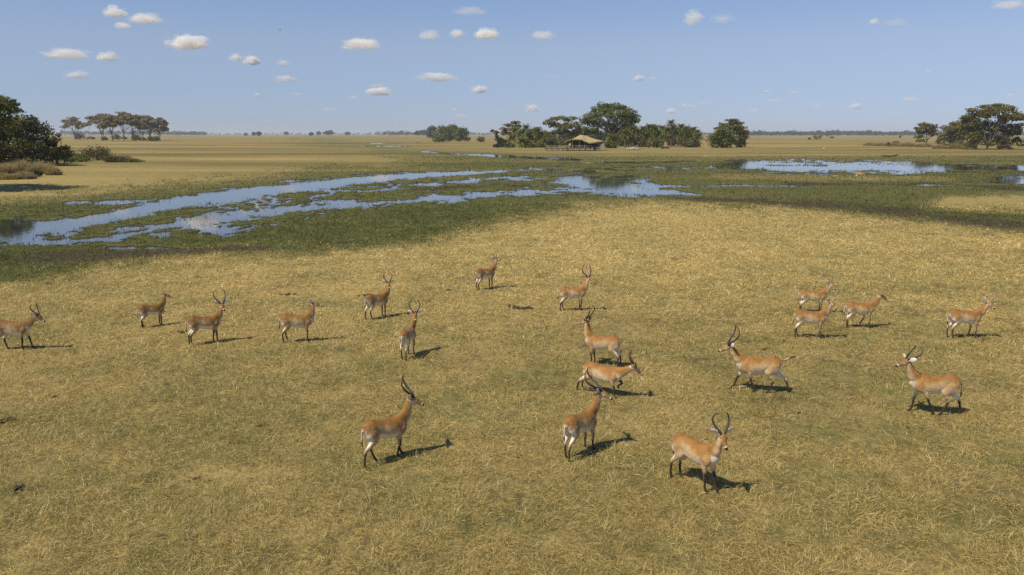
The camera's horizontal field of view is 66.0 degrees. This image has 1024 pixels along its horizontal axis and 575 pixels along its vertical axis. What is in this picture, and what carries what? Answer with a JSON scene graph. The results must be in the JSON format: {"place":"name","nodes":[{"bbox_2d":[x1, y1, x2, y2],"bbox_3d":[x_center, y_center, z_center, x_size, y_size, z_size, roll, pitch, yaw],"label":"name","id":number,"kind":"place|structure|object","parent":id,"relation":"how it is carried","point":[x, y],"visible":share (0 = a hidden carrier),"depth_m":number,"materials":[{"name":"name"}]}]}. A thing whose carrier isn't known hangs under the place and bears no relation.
{"place":"outdoors","nodes":[
{"label":"outdoors","id":0,"kind":"place"},
{"bbox_2d":[0,134,1023,574],"bbox_3d":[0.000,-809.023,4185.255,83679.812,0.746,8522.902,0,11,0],"label":"ground","id":1,"kind":"structure","parent":0,"point":[222,158],"depth_m":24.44,"materials":[{"name":"beige plant"}]},
{"bbox_2d":[0,161,17,173],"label":"grass tussock","id":2,"kind":"object","parent":1,"relation":"on","point":[6,168],"depth_m":139.59,"materials":[{"name":"plant"}]},
{"bbox_2d":[0,172,20,179],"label":"grass tussock","id":3,"kind":"object","parent":1,"relation":"on","point":[7,176],"depth_m":121.89,"materials":[{"name":"plant"}]},
{"bbox_2d":[13,484,23,492],"bbox_3d":[-9.836,4.002,15.692,0.168,0.033,0.440,-5,12,-23],"label":"dung pile","id":4,"kind":"object","parent":1,"relation":"on","point":[16,487],"visible":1,"depth_m":15.73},
{"bbox_2d":[6,158,31,172],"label":"grass tussock","id":5,"kind":"object","parent":1,"relation":"on","point":[21,166],"depth_m":143.75,"materials":[{"name":"plant"}]},
{"bbox_2d":[0,303,44,349],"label":"antelope","id":6,"kind":"object","parent":1,"relation":"on","point":[19,328],"visible":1,"depth_m":25.70},
{"bbox_2d":[11,170,37,178],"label":"grass tussock","id":7,"kind":"object","parent":1,"relation":"on","point":[26,175],"depth_m":123.65,"materials":[{"name":"plant"}]},
{"bbox_2d":[26,168,42,176],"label":"bush","id":8,"kind":"object","parent":1,"relation":"on","point":[35,172],"visible":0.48,"depth_m":129.46,"materials":[{"name":"green plant"}]},
{"bbox_2d":[24,161,50,173],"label":"grass tussock","id":9,"kind":"object","parent":1,"relation":"on","point":[37,166],"depth_m":139.49,"materials":[{"name":"plant"}]},
{"bbox_2d":[33,159,56,167],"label":"grass tussock","id":10,"kind":"object","parent":1,"relation":"on","point":[48,165],"depth_m":154.69,"materials":[{"name":"plant"}]},
{"bbox_2d":[42,165,64,174],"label":"grass tussock","id":11,"kind":"object","parent":1,"relation":"on","point":[55,170],"depth_m":135.16,"materials":[{"name":"plant"}]},
{"bbox_2d":[59,116,88,139],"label":"flat topped tree","id":12,"kind":"object","parent":1,"relation":"on","point":[72,121],"visible":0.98,"depth_m":937.92,"materials":[{"name":"green plant"}]},
{"bbox_2d":[62,153,91,161],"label":"bush","id":13,"kind":"object","parent":1,"relation":"on","point":[78,157],"visible":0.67,"depth_m":195.94,"materials":[{"name":"green plant"}]},
{"bbox_2d":[75,133,85,139],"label":"bush","id":14,"kind":"object","parent":1,"relation":"on","point":[78,136],"visible":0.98,"depth_m":954.20,"materials":[{"name":"green plant"}]},
{"bbox_2d":[76,143,111,159],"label":"bush","id":15,"kind":"object","parent":1,"relation":"on","point":[96,153],"visible":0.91,"depth_m":209.41,"materials":[{"name":"green plant"}]},
{"bbox_2d":[97,150,119,159],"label":"grass tussock","id":16,"kind":"object","parent":1,"relation":"on","point":[113,155],"depth_m":215.02,"materials":[{"name":"plant"}]},
{"bbox_2d":[103,156,126,161],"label":"bush","id":17,"kind":"object","parent":1,"relation":"on","point":[114,159],"visible":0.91,"depth_m":191.01,"materials":[{"name":"green plant"}]},
{"bbox_2d":[110,133,120,139],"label":"bush","id":18,"kind":"object","parent":1,"relation":"on","point":[116,136],"visible":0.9,"depth_m":953.99,"materials":[{"name":"green plant"}]},
{"bbox_2d":[122,158,140,161],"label":"bush","id":19,"kind":"object","parent":1,"relation":"on","point":[131,160],"visible":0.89,"depth_m":191.47,"materials":[{"name":"green plant"}]},
{"bbox_2d":[130,133,139,140],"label":"bush","id":20,"kind":"object","parent":1,"relation":"on","point":[136,137],"visible":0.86,"depth_m":819.48,"materials":[{"name":"green plant"}]},
{"bbox_2d":[137,290,172,327],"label":"antelope","id":21,"kind":"object","parent":1,"relation":"on","point":[145,311],"visible":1,"depth_m":28.98},
{"bbox_2d":[149,117,169,140],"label":"flat topped tree","id":22,"kind":"object","parent":1,"relation":"on","point":[163,127],"visible":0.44,"depth_m":824.05,"materials":[{"name":"green plant"}]},
{"bbox_2d":[185,289,227,345],"bbox_3d":[-10.286,1.004,26.608,1.398,1.855,0.501,-4,12,-18],"label":"antelope","id":23,"kind":"object","parent":1,"relation":"on","point":[195,324],"visible":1,"depth_m":26.54},
{"bbox_2d":[279,297,321,342],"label":"antelope","id":24,"kind":"object","parent":1,"relation":"on","point":[288,321],"visible":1,"depth_m":26.66},
{"bbox_2d":[29,129,712,134],"bbox_3d":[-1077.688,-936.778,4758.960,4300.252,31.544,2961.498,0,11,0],"label":"distant treeline","id":25,"kind":"object","parent":1,"relation":"on","point":[174,132],"visible":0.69,"depth_m":4034.07,"materials":[{"name":"green plant"}]},
{"bbox_2d":[364,272,393,319],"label":"antelope","id":26,"kind":"object","parent":1,"relation":"on","point":[373,300],"visible":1,"depth_m":30.28},
{"bbox_2d":[361,373,423,467],"bbox_3d":[-2.639,2.859,17.102,1.478,1.852,0.460,-9,14,-39],"label":"antelope","id":27,"kind":"object","parent":1,"relation":"on","point":[373,431],"visible":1,"depth_m":17.01},
{"bbox_2d":[398,300,421,360],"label":"antelope","id":28,"kind":"object","parent":1,"relation":"on","point":[407,335],"visible":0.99,"depth_m":24.95},
{"bbox_2d":[433,136,445,141],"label":"bush","id":29,"kind":"object","parent":1,"relation":"on","point":[440,138],"visible":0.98,"depth_m":664.20,"materials":[{"name":"green plant"}]},
{"bbox_2d":[476,136,484,141],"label":"bush","id":30,"kind":"object","parent":1,"relation":"on","point":[480,139],"visible":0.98,"depth_m":663.39,"materials":[{"name":"green plant"}]},
{"bbox_2d":[475,254,499,289],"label":"antelope","id":31,"kind":"object","parent":1,"relation":"on","point":[481,274],"visible":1,"depth_m":35.87},
{"bbox_2d":[504,141,514,147],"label":"bush","id":32,"kind":"object","parent":1,"relation":"on","point":[510,145],"visible":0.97,"depth_m":395.17,"materials":[{"name":"green plant"}]},
{"bbox_2d":[0,154,1023,282],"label":"marsh grass","id":33,"kind":"structure","parent":1,"relation":"on","point":[523,202],"depth_m":86.60,"materials":[{"name":"green plant"}]},
{"bbox_2d":[506,126,522,146],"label":"feather palm","id":34,"kind":"object","parent":1,"relation":"on","point":[514,131],"visible":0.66,"depth_m":422.12,"materials":[{"name":"green plant"}]},
{"bbox_2d":[514,123,537,142],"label":"feather palm","id":35,"kind":"object","parent":1,"relation":"on","point":[523,131],"visible":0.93,"depth_m":403.04,"materials":[{"name":"green plant"}]},
{"bbox_2d":[524,141,534,147],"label":"bush","id":36,"kind":"object","parent":1,"relation":"on","point":[532,145],"visible":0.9,"depth_m":385.75,"materials":[{"name":"green plant"}]},
{"bbox_2d":[534,142,546,147],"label":"bush","id":37,"kind":"object","parent":1,"relation":"on","point":[541,145],"visible":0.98,"depth_m":394.77,"materials":[{"name":"green plant"}]},
{"bbox_2d":[548,140,558,146],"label":"bush","id":38,"kind":"object","parent":1,"relation":"on","point":[555,142],"visible":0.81,"depth_m":423.34,"materials":[{"name":"green plant"}]},
{"bbox_2d":[542,115,581,146],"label":"spreading acacia","id":39,"kind":"object","parent":1,"relation":"on","point":[560,131],"visible":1,"depth_m":432.69,"materials":[{"name":"green plant"}]},
{"bbox_2d":[545,135,603,150],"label":"thatched lodge","id":40,"kind":"structure","parent":1,"relation":"on","point":[584,141],"depth_m":327.83,"materials":[{"name":"plant"}]},
{"bbox_2d":[557,264,592,311],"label":"antelope","id":41,"kind":"object","parent":1,"relation":"on","point":[566,292],"visible":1,"depth_m":31.36},
{"bbox_2d":[562,367,612,461],"bbox_3d":[1.603,2.801,17.432,0.644,1.850,1.400,9,14,39],"label":"antelope","id":42,"kind":"object","parent":1,"relation":"on","point":[576,425],"visible":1,"depth_m":17.35},
{"bbox_2d":[577,305,621,366],"bbox_3d":[2.664,1.482,24.047,1.443,1.873,0.500,5,12,24],"label":"antelope","id":43,"kind":"object","parent":1,"relation":"on","point":[610,343],"visible":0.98,"depth_m":23.96},
{"bbox_2d":[575,101,641,141],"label":"giant fig tree","id":44,"kind":"object","parent":1,"relation":"on","point":[625,115],"visible":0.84,"depth_m":441.24,"materials":[{"name":"green plant"}]},
{"bbox_2d":[576,351,642,398],"bbox_3d":[2.640,2.291,21.351,1.852,1.348,0.485,7,13,31],"label":"antelope","id":45,"kind":"object","parent":1,"relation":"on","point":[608,374],"visible":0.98,"depth_m":21.18},
{"bbox_2d":[604,140,617,147],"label":"bush","id":46,"kind":"object","parent":1,"relation":"on","point":[610,144],"visible":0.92,"depth_m":369.59,"materials":[{"name":"green plant"}]},
{"bbox_2d":[620,125,643,146],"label":"feather palm","id":47,"kind":"object","parent":1,"relation":"on","point":[634,129],"visible":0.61,"depth_m":421.71,"materials":[{"name":"green plant"}]},
{"bbox_2d":[638,138,646,146],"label":"bush","id":48,"kind":"object","parent":1,"relation":"on","point":[642,142],"visible":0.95,"depth_m":403.78,"materials":[{"name":"green plant"}]},
{"bbox_2d":[633,125,652,140],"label":"feather palm","id":49,"kind":"object","parent":1,"relation":"on","point":[642,130],"visible":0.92,"depth_m":421.86,"materials":[{"name":"green plant"}]},
{"bbox_2d":[640,123,660,144],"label":"feather palm","id":50,"kind":"object","parent":1,"relation":"on","point":[649,127],"visible":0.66,"depth_m":443.04,"materials":[{"name":"green plant"}]},
{"bbox_2d":[645,125,662,140],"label":"feather palm","id":51,"kind":"object","parent":1,"relation":"on","point":[655,127],"visible":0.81,"depth_m":442.92,"materials":[{"name":"green plant"}]},
{"bbox_2d":[646,137,664,147],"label":"bush","id":52,"kind":"object","parent":1,"relation":"on","point":[659,143],"visible":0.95,"depth_m":377.15,"materials":[{"name":"green plant"}]},
{"bbox_2d":[651,125,672,145],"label":"feather palm","id":53,"kind":"object","parent":1,"relation":"on","point":[661,131],"visible":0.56,"depth_m":443.10,"materials":[{"name":"green plant"}]},
{"bbox_2d":[661,120,681,146],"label":"feather palm","id":54,"kind":"object","parent":1,"relation":"on","point":[671,125],"visible":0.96,"depth_m":422.09,"materials":[{"name":"green plant"}]},
{"bbox_2d":[666,138,679,145],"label":"bush","id":55,"kind":"object","parent":1,"relation":"on","point":[674,143],"visible":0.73,"depth_m":461.02,"materials":[{"name":"green plant"}]},
{"bbox_2d":[670,123,690,146],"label":"feather palm","id":56,"kind":"object","parent":1,"relation":"on","point":[683,131],"visible":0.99,"depth_m":421.78,"materials":[{"name":"green plant"}]},
{"bbox_2d":[676,124,696,142],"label":"feather palm","id":57,"kind":"object","parent":1,"relation":"on","point":[687,127],"visible":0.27,"depth_m":443.50,"materials":[{"name":"green plant"}]},
{"bbox_2d":[682,140,693,147],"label":"bush","id":58,"kind":"object","parent":1,"relation":"on","point":[690,143],"visible":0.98,"depth_m":386.27,"materials":[{"name":"green plant"}]},
{"bbox_2d":[684,126,704,142],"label":"feather palm","id":59,"kind":"object","parent":1,"relation":"on","point":[692,130],"visible":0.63,"depth_m":422.14,"materials":[{"name":"green plant"}]},
{"bbox_2d":[687,132,704,144],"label":"feather palm","id":60,"kind":"object","parent":1,"relation":"on","point":[698,136],"visible":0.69,"depth_m":402.89,"materials":[{"name":"green plant"}]},
{"bbox_2d":[669,412,733,492],"bbox_3d":[3.749,3.188,15.710,0.441,1.750,1.472,-9,14,-37],"label":"antelope","id":61,"kind":"object","parent":1,"relation":"on","point":[685,446],"visible":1,"depth_m":15.63},
{"bbox_2d":[706,122,739,147],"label":"bush","id":62,"kind":"object","parent":1,"relation":"on","point":[722,138],"visible":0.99,"depth_m":375.60,"materials":[{"name":"green plant"}]},
{"bbox_2d":[714,119,749,145],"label":"layered tree","id":63,"kind":"object","parent":1,"relation":"on","point":[735,124],"visible":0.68,"depth_m":421.37,"materials":[{"name":"green plant"}]},
{"bbox_2d":[733,135,747,147],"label":"bush","id":64,"kind":"object","parent":1,"relation":"on","point":[740,143],"visible":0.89,"depth_m":394.13,"materials":[{"name":"green plant"}]},
{"bbox_2d":[718,326,794,392],"bbox_3d":[6.665,1.969,21.546,2.033,1.864,0.519,2,11,12],"label":"antelope","id":65,"kind":"object","parent":1,"relation":"on","point":[769,366],"visible":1,"depth_m":21.48},
{"bbox_2d":[792,297,836,338],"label":"antelope","id":66,"kind":"object","parent":1,"relation":"on","point":[819,318],"visible":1,"depth_m":27.20},
{"bbox_2d":[798,280,835,310],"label":"antelope","id":67,"kind":"object","parent":1,"relation":"on","point":[806,295],"visible":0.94,"depth_m":31.03},
{"bbox_2d":[855,171,866,178],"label":"antelope","id":68,"kind":"object","parent":1,"relation":"on","point":[857,173],"visible":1,"depth_m":123.08},
{"bbox_2d":[844,290,887,327],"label":"antelope","id":69,"kind":"object","parent":1,"relation":"on","point":[852,308],"visible":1,"depth_m":28.67},
{"bbox_2d":[862,142,878,145],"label":"grass tussock","id":70,"kind":"object","parent":1,"relation":"on","point":[870,144],"depth_m":468.40,"materials":[{"name":"plant"}]},
{"bbox_2d":[744,129,1023,135],"bbox_3d":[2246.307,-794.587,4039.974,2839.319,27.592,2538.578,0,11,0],"label":"distant forest","id":71,"kind":"object","parent":1,"relation":"on","point":[838,133],"visible":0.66,"depth_m":2974.44,"materials":[{"name":"green plant"}]},
{"bbox_2d":[884,142,901,145],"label":"grass tussock","id":72,"kind":"object","parent":1,"relation":"on","point":[893,144],"depth_m":444.66,"materials":[{"name":"plant"}]},
{"bbox_2d":[898,142,915,146],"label":"grass tussock","id":73,"kind":"object","parent":1,"relation":"on","point":[908,144],"depth_m":433.41,"materials":[{"name":"plant"}]},
{"bbox_2d":[914,143,934,146],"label":"grass tussock","id":74,"kind":"object","parent":1,"relation":"on","point":[925,145],"depth_m":403.50,"materials":[{"name":"plant"}]},
{"bbox_2d":[913,122,940,142],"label":"spreading acacia","id":75,"kind":"object","parent":1,"relation":"on","point":[928,127],"visible":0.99,"depth_m":467.56,"materials":[{"name":"green plant"}]},
{"bbox_2d":[895,345,962,414],"bbox_3d":[10.513,2.355,19.895,1.712,1.754,0.492,2,11,12],"label":"antelope","id":76,"kind":"object","parent":1,"relation":"on","point":[946,385],"visible":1,"depth_m":19.80},
{"bbox_2d":[931,144,950,148],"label":"grass tussock","id":77,"kind":"object","parent":1,"relation":"on","point":[940,147],"depth_m":369.36,"materials":[{"name":"plant"}]},
{"bbox_2d":[949,142,963,148],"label":"grass tussock","id":78,"kind":"object","parent":1,"relation":"on","point":[956,146],"depth_m":369.20,"materials":[{"name":"plant"}]},
{"bbox_2d":[961,145,977,149],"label":"grass tussock","id":79,"kind":"object","parent":1,"relation":"on","point":[967,147],"depth_m":354.72,"materials":[{"name":"plant"}]},
{"bbox_2d":[946,297,994,337],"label":"antelope","id":80,"kind":"object","parent":1,"relation":"on","point":[957,317],"visible":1,"depth_m":27.19},
{"bbox_2d":[955,103,1023,149],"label":"spreading acacia","id":81,"kind":"object","parent":1,"relation":"on","point":[974,126],"visible":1,"depth_m":352.77,"materials":[{"name":"green plant"}]},
{"bbox_2d":[998,145,1013,149],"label":"grass tussock","id":82,"kind":"object","parent":1,"relation":"on","point":[1006,147],"depth_m":354.51,"materials":[{"name":"plant"}]},
{"bbox_2d":[0,143,1023,249],"bbox_3d":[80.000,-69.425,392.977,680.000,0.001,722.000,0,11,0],"label":"water","id":83,"kind":"structure","parent":0,"point":[11,230],"depth_m":93.39,"materials":[{"name":"blue liquid"}]},
{"bbox_2d":[0,0,1023,133],"label":"sky","id":84,"kind":"structure","parent":0,"point":[209,66],"materials":[{"name":"blue"}]},
{"label":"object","id":85,"kind":"structure","parent":0,"visible":0},
{"bbox_2d":[0,96,19,131],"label":"broadleaf tree","id":86,"kind":"object","parent":85,"relation":"on","point":[7,105],"visible":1,"depth_m":99.16,"materials":[{"name":"green plant"}]},
{"bbox_2d":[0,92,25,125],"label":"broadleaf tree","id":87,"kind":"object","parent":85,"relation":"on","point":[20,110],"visible":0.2,"depth_m":168.17,"materials":[{"name":"green plant"}]},
{"bbox_2d":[0,114,74,165],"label":"evergreen tree","id":88,"kind":"object","parent":85,"relation":"on","point":[31,148],"visible":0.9,"depth_m":164.80,"materials":[{"name":"green plant"}]},
{"bbox_2d":[48,157,77,163],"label":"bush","id":89,"kind":"object","parent":85,"relation":"on","point":[59,161],"visible":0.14,"depth_m":176.85,"materials":[{"name":"green plant"}]},
{"bbox_2d":[85,113,113,140],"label":"flat topped tree","id":90,"kind":"object","parent":85,"relation":"on","point":[95,119],"visible":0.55,"depth_m":820.79,"materials":[{"name":"green plant"}]},
{"bbox_2d":[95,114,122,140],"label":"flat topped tree","id":91,"kind":"object","parent":85,"relation":"on","point":[108,121],"visible":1,"depth_m":732.19,"materials":[{"name":"green plant"}]},
{"bbox_2d":[115,111,129,139],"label":"flat topped tree","id":92,"kind":"object","parent":85,"relation":"on","point":[119,115],"visible":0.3,"depth_m":847.40,"materials":[{"name":"green plant"}]},
{"bbox_2d":[120,113,145,140],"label":"flat topped tree","id":93,"kind":"object","parent":85,"relation":"on","point":[130,119],"visible":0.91,"depth_m":751.98,"materials":[{"name":"green plant"}]},
{"bbox_2d":[125,115,149,140],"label":"flat topped tree","id":94,"kind":"object","parent":85,"relation":"on","point":[143,116],"visible":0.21,"depth_m":801.60,"materials":[{"name":"green plant"}]},
{"bbox_2d":[136,117,161,140],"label":"flat topped tree","id":95,"kind":"object","parent":85,"relation":"on","point":[149,122],"visible":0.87,"depth_m":772.12,"materials":[{"name":"green plant"}]},
{"bbox_2d":[323,130,333,134],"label":"tree","id":96,"kind":"object","parent":85,"relation":"on","point":[330,132],"visible":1,"depth_m":2824.47,"materials":[{"name":"green plant"}]},
{"bbox_2d":[425,125,438,138],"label":"round tree","id":97,"kind":"object","parent":85,"relation":"on","point":[431,128],"visible":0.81,"depth_m":1136.43,"materials":[{"name":"green plant"}]},
{"bbox_2d":[433,124,454,141],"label":"round tree","id":98,"kind":"object","parent":85,"relation":"on","point":[443,131],"visible":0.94,"depth_m":716.37,"materials":[{"name":"green plant"}]},
{"bbox_2d":[448,123,458,138],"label":"round tree","id":99,"kind":"object","parent":85,"relation":"on","point":[455,127],"visible":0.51,"depth_m":900.00,"materials":[{"name":"green plant"}]},
{"bbox_2d":[454,127,470,140],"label":"round tree","id":100,"kind":"object","parent":85,"relation":"on","point":[460,131],"visible":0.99,"depth_m":747.41,"materials":[{"name":"green plant"}]},
{"bbox_2d":[490,129,508,143],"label":"leaning tree","id":101,"kind":"object","parent":85,"relation":"on","point":[498,139],"visible":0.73,"depth_m":467.54,"materials":[{"name":"green plant"}]},
{"bbox_2d":[499,121,520,140],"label":"flat topped tree","id":102,"kind":"object","parent":85,"relation":"on","point":[504,131],"visible":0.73,"depth_m":493.68,"materials":[{"name":"green plant"}]},
{"bbox_2d":[513,136,531,147],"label":"feather palm","id":103,"kind":"object","parent":85,"relation":"on","point":[523,141],"visible":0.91,"depth_m":385.24,"materials":[{"name":"green plant"}]},
{"bbox_2d":[526,126,548,140],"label":"round tree","id":104,"kind":"object","parent":85,"relation":"on","point":[544,130],"visible":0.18,"depth_m":594.44,"materials":[{"name":"green plant"}]},
{"bbox_2d":[530,126,547,142],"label":"feather palm","id":105,"kind":"object","parent":85,"relation":"on","point":[537,130],"visible":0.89,"depth_m":402.62,"materials":[{"name":"green plant"}]},
{"bbox_2d":[536,131,551,142],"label":"feather palm","id":106,"kind":"object","parent":85,"relation":"on","point":[545,136],"visible":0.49,"depth_m":422.90,"materials":[{"name":"green plant"}]},
{"bbox_2d":[546,129,605,143],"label":"round tree","id":107,"kind":"object","parent":85,"relation":"on","point":[555,138],"visible":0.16,"depth_m":556.15,"materials":[{"name":"green plant"}]},
{"bbox_2d":[605,133,621,144],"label":"feather palm","id":108,"kind":"object","parent":85,"relation":"on","point":[613,137],"visible":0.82,"depth_m":403.41,"materials":[{"name":"green plant"}]},
{"bbox_2d":[617,128,638,146],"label":"feather palm","id":109,"kind":"object","parent":85,"relation":"on","point":[626,135],"visible":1,"depth_m":402.75,"materials":[{"name":"green plant"}]},
{"bbox_2d":[647,124,688,142],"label":"round tree","id":110,"kind":"object","parent":85,"relation":"on","point":[669,137],"visible":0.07,"depth_m":524.06,"materials":[{"name":"green plant"}]},
{"bbox_2d":[935,120,966,144],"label":"spreading acacia","id":111,"kind":"object","parent":85,"relation":"on","point":[949,129],"visible":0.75,"depth_m":443.39,"materials":[{"name":"green plant"}]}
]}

